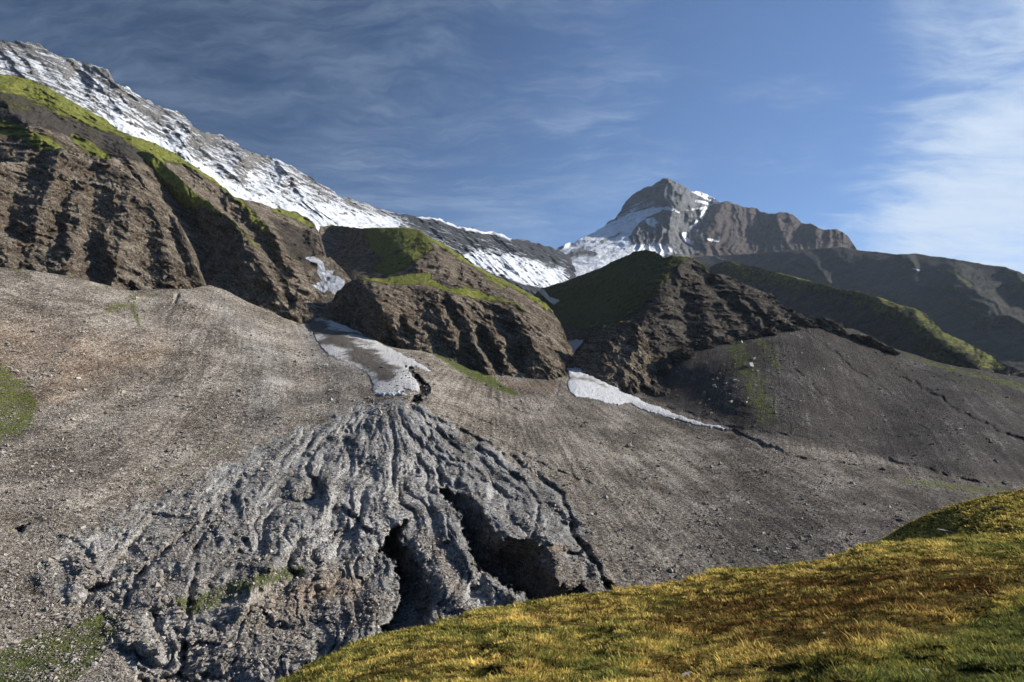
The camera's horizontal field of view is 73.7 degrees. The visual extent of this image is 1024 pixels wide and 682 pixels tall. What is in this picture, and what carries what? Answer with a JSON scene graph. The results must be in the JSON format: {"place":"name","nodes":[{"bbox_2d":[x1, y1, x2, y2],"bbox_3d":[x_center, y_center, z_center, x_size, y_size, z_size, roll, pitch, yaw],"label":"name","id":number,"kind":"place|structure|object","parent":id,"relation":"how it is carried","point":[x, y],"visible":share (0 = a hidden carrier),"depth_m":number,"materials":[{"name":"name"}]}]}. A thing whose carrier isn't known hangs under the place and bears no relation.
{"place":"outdoors","nodes":[
{"label":"outdoors","id":0,"kind":"place"},
{"bbox_2d":[0,74,329,316],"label":"slope","id":1,"kind":"structure","parent":0,"point":[36,119],"depth_m":598.43,"materials":[{"name":"brown stone"}]},
{"bbox_2d":[0,147,205,289],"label":"rock buttress","id":2,"kind":"object","parent":1,"relation":"attached to","point":[79,215],"visible":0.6,"depth_m":388.14,"materials":[{"name":"brown stone"}]},
{"bbox_2d":[136,151,315,323],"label":"rock buttress","id":3,"kind":"object","parent":1,"relation":"attached to","point":[238,262],"visible":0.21,"depth_m":434.51,"materials":[{"name":"stone"}]},
{"bbox_2d":[0,40,575,294],"bbox_3d":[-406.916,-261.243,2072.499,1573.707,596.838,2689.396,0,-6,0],"label":"snow ridge","id":4,"kind":"structure","parent":0,"point":[234,169],"depth_m":1472.66,"materials":[{"name":"white snow"}]},
{"bbox_2d":[308,256,350,321],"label":"ravine floor","id":5,"kind":"structure","parent":0,"point":[339,278],"depth_m":558.03,"materials":[{"name":"white snow"}]},
{"bbox_2d":[319,225,573,367],"bbox_3d":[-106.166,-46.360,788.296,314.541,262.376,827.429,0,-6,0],"label":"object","id":6,"kind":"structure","parent":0,"point":[353,253],"depth_m":605.89,"materials":[{"name":"green plant"}]},
{"bbox_2d":[328,272,567,380],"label":"hill front","id":7,"kind":"structure","parent":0,"point":[432,314],"depth_m":389.15,"materials":[{"name":"brown stone"}]},
{"bbox_2d":[0,267,1023,681],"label":"scree slope","id":8,"kind":"structure","parent":0,"point":[826,353],"depth_m":210.78,"materials":[{"name":"grey gravel"}]},
{"bbox_2d":[308,318,429,394],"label":"snow patch","id":9,"kind":"object","parent":8,"relation":"on","point":[331,338],"visible":0.97,"depth_m":335.64,"materials":[{"name":"white snow"}]},
{"bbox_2d":[376,389,409,395],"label":"snow patch","id":10,"kind":"object","parent":8,"relation":"on","point":[393,393],"visible":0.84,"depth_m":261.46,"materials":[{"name":"white snow"}]},
{"bbox_2d":[567,371,724,430],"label":"snow patch","id":11,"kind":"object","parent":8,"relation":"on","point":[580,384],"visible":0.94,"depth_m":347.69,"materials":[{"name":"white snow"}]},
{"bbox_2d":[712,335,733,344],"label":"rock outcrop","id":12,"kind":"object","parent":8,"relation":"on","point":[727,339],"visible":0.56,"depth_m":409.51,"materials":[{"name":"grey stone"}]},
{"bbox_2d":[737,330,762,339],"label":"rock outcrop","id":13,"kind":"object","parent":8,"relation":"on","point":[748,335],"visible":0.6,"depth_m":411.35,"materials":[{"name":"grey stone"}]},
{"bbox_2d":[746,362,753,366],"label":"boulder","id":14,"kind":"object","parent":8,"relation":"on","point":[750,364],"visible":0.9,"depth_m":360.84,"materials":[{"name":"stone"}]},
{"bbox_2d":[759,326,779,336],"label":"rock outcrop","id":15,"kind":"object","parent":8,"relation":"on","point":[769,331],"visible":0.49,"depth_m":412.69,"materials":[{"name":"grey stone"}]},
{"bbox_2d":[775,323,801,330],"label":"rock outcrop","id":16,"kind":"object","parent":8,"relation":"on","point":[786,327],"visible":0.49,"depth_m":420.77,"materials":[{"name":"grey stone"}]},
{"bbox_2d":[791,317,819,327],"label":"rock outcrop","id":17,"kind":"object","parent":8,"relation":"on","point":[806,322],"visible":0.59,"depth_m":432.13,"materials":[{"name":"grey stone"}]},
{"bbox_2d":[816,317,842,332],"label":"rock outcrop","id":18,"kind":"object","parent":8,"relation":"on","point":[826,324],"visible":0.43,"depth_m":431.17,"materials":[{"name":"grey stone"}]},
{"bbox_2d":[830,326,851,337],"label":"rock outcrop","id":19,"kind":"object","parent":8,"relation":"on","point":[843,333],"visible":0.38,"depth_m":427.42,"materials":[{"name":"grey stone"}]},
{"bbox_2d":[849,334,884,346],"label":"rock outcrop","id":20,"kind":"object","parent":8,"relation":"on","point":[870,340],"visible":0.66,"depth_m":426.03,"materials":[{"name":"grey stone"}]},
{"bbox_2d":[875,345,900,354],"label":"rock outcrop","id":21,"kind":"object","parent":8,"relation":"on","point":[889,349],"visible":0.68,"depth_m":425.83,"materials":[{"name":"grey stone"}]},
{"bbox_2d":[0,0,1023,273],"label":"sky","id":22,"kind":"structure","parent":0,"point":[893,126],"materials":[{"name":"blue"}]},
{"bbox_2d":[566,333,589,375],"bbox_3d":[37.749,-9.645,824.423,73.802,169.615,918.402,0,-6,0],"label":"ravine floor","id":23,"kind":"structure","parent":0,"point":[574,369],"depth_m":402.67,"materials":[{"name":"white snow"}]},
{"bbox_2d":[566,321,658,392],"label":"rock knob","id":24,"kind":"object","parent":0,"point":[619,354],"visible":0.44,"depth_m":399.49,"materials":[{"name":"stone"}]},
{"bbox_2d":[620,385,633,394],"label":"rock outcrop","id":25,"kind":"object","parent":24,"relation":"on","point":[626,389],"visible":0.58,"depth_m":365.29,"materials":[{"name":"stone"}]},
{"bbox_2d":[277,531,1023,681],"bbox_3d":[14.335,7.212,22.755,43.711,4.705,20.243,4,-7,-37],"label":"grass","id":26,"kind":"structure","parent":0,"point":[878,556],"depth_m":14.72,"materials":[{"name":"plant"}]},
{"bbox_2d":[533,249,803,396],"bbox_3d":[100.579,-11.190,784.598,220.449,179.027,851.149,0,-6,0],"label":"hill","id":27,"kind":"structure","parent":0,"point":[668,304],"depth_m":542.02,"materials":[{"name":"brown stone"}]},
{"bbox_2d":[656,360,674,376],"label":"rock outcrop","id":28,"kind":"object","parent":27,"relation":"on","point":[664,367],"visible":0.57,"depth_m":391.87,"materials":[{"name":"grey stone"}]},
{"bbox_2d":[668,347,695,361],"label":"rock outcrop","id":29,"kind":"object","parent":27,"relation":"on","point":[678,354],"visible":0.66,"depth_m":395.02,"materials":[{"name":"grey stone"}]},
{"bbox_2d":[689,337,715,348],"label":"rock outcrop","id":30,"kind":"object","parent":27,"relation":"on","point":[707,342],"visible":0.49,"depth_m":406.03,"materials":[{"name":"grey stone"}]},
{"bbox_2d":[557,178,856,276],"bbox_3d":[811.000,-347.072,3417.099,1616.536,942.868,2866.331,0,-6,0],"label":"peak","id":31,"kind":"structure","parent":0,"point":[665,217],"depth_m":3049.55,"materials":[{"name":"grey stone"}]},
{"bbox_2d":[692,247,1023,372],"bbox_3d":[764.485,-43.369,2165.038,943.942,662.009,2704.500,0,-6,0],"label":"slope","id":32,"kind":"structure","parent":0,"point":[979,306],"depth_m":1760.53,"materials":[{"name":"grey stone"}]},
{"bbox_2d":[709,261,1023,376],"bbox_3d":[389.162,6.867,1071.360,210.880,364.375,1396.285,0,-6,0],"label":"green ridge","id":33,"kind":"structure","parent":0,"point":[914,331],"depth_m":891.99,"materials":[{"name":"green plant"}]},
{"bbox_2d":[888,489,1023,538],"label":"grass knoll","id":34,"kind":"object","parent":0,"point":[896,531],"depth_m":58.48,"materials":[{"name":"green plant"}]},
{"bbox_2d":[937,529,952,532],"bbox_3d":[34.892,15.204,54.231,1.937,0.153,0.953,6,-6,43],"label":"rock","id":35,"kind":"object","parent":34,"relation":"on","point":[942,530],"visible":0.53,"depth_m":54.33,"materials":[{"name":"stone"}]},
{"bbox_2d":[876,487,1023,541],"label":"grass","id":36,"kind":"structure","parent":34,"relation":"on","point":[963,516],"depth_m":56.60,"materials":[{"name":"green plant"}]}
]}

